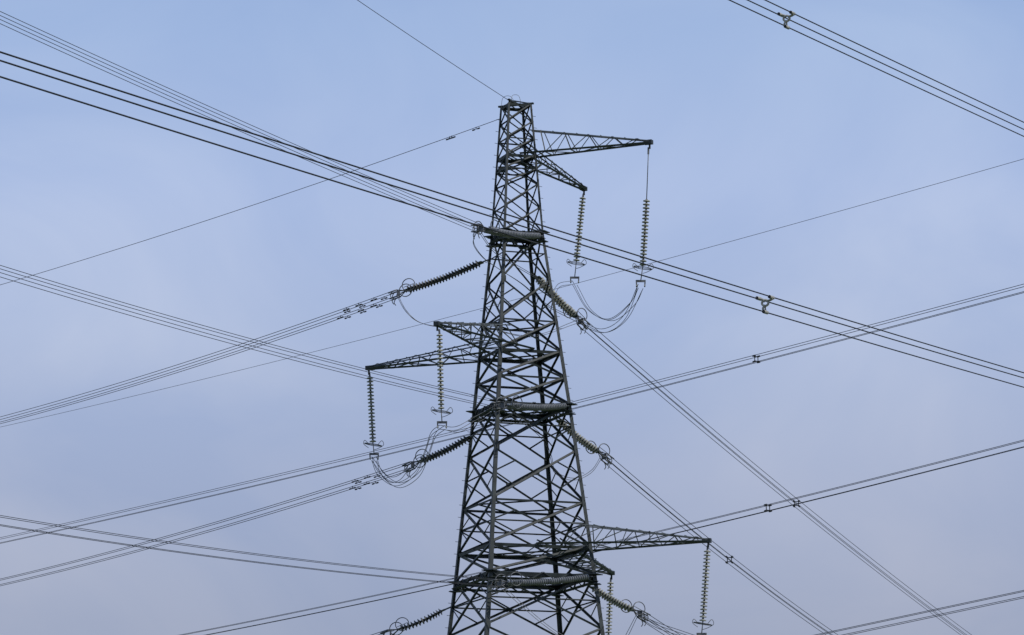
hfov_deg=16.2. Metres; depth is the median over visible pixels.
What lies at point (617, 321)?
jumper loop
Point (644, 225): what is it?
suspension insulator string
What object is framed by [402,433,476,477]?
tension insulator set
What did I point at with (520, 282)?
jumper loop
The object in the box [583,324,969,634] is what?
overhead conductor bundle
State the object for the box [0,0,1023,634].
sky
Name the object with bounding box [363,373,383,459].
suspension insulator string
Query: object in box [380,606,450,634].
tension insulator set
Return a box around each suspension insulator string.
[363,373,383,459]
[431,329,452,428]
[567,194,586,282]
[605,578,613,634]
[632,147,652,286]
[692,548,713,634]
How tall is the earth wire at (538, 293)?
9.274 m
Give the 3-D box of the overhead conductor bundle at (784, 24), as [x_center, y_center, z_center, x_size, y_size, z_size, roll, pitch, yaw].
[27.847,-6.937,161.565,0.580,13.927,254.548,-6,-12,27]
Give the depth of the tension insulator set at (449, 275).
225.98 m
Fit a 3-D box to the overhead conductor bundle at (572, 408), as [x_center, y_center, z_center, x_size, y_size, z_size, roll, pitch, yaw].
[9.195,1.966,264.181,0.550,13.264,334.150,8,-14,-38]
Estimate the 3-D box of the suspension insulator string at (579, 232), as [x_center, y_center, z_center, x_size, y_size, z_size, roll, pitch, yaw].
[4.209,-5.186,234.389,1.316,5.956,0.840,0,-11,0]
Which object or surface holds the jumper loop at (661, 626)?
attached to the suspension insulator string at (704, 594)
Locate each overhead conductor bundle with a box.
[0,11,481,231]
[0,51,1023,387]
[0,265,502,408]
[0,284,1023,543]
[0,292,396,423]
[0,462,415,585]
[0,515,502,586]
[181,440,1023,634]
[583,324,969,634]
[608,459,837,634]
[637,611,679,634]
[729,0,1023,136]
[815,590,1023,634]
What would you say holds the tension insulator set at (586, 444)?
attached to the lattice transmission tower
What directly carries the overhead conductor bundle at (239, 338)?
attached to the tension insulator set at (529, 407)
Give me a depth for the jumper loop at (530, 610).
214.55 m
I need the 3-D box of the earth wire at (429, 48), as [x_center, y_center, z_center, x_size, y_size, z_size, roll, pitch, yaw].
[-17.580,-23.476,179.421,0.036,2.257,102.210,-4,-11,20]
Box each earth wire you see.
[1,118,500,284]
[2,159,1021,426]
[358,0,507,99]
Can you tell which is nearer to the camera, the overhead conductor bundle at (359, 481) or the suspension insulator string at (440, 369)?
the suspension insulator string at (440, 369)
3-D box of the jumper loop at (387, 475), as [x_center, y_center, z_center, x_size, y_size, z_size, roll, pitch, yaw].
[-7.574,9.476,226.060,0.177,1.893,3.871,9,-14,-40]
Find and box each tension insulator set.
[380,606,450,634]
[388,259,488,305]
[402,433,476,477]
[471,219,543,238]
[489,572,595,594]
[491,395,570,416]
[532,272,589,333]
[552,416,613,469]
[589,586,650,626]
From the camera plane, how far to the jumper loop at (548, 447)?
220.73 m
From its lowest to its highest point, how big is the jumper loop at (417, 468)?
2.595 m
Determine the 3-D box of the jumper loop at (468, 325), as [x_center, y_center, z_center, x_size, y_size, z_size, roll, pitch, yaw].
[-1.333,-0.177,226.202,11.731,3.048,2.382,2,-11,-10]
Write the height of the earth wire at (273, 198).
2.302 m
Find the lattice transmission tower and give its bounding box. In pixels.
[365,98,711,634]
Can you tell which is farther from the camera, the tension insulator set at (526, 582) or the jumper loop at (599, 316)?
the jumper loop at (599, 316)
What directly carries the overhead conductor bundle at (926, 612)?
attached to the lattice transmission tower
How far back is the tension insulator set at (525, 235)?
220.74 m
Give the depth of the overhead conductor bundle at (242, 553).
193.24 m
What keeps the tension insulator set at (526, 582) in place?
attached to the lattice transmission tower
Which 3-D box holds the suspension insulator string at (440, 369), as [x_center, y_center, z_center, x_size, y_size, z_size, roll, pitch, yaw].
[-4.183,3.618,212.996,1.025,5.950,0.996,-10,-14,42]
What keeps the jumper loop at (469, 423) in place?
attached to the tension insulator set at (529, 407)
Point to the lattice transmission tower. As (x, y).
(559, 554)
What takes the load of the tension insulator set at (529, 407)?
attached to the lattice transmission tower
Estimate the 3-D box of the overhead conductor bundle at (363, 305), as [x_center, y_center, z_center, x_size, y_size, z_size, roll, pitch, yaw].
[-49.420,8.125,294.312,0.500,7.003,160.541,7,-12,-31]
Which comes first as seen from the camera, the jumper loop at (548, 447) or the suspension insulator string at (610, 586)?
the jumper loop at (548, 447)
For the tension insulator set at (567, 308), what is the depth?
227.59 m
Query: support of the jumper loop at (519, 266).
attached to the tension insulator set at (525, 235)
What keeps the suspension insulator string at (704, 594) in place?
attached to the lattice transmission tower
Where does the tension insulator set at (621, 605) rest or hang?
attached to the lattice transmission tower
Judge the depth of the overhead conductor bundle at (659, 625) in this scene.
229.53 m
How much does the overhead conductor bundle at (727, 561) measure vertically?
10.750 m
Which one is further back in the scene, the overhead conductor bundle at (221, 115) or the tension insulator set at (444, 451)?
the tension insulator set at (444, 451)
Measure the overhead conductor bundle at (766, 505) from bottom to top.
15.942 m
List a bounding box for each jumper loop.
[371,425,444,487]
[372,457,409,482]
[396,291,576,336]
[440,404,501,432]
[473,228,578,322]
[477,226,572,294]
[497,581,561,634]
[500,404,601,479]
[572,281,642,320]
[578,287,640,332]
[638,612,692,634]
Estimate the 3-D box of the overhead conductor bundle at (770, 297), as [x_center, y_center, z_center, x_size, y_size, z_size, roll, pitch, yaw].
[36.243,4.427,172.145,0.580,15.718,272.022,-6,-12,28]

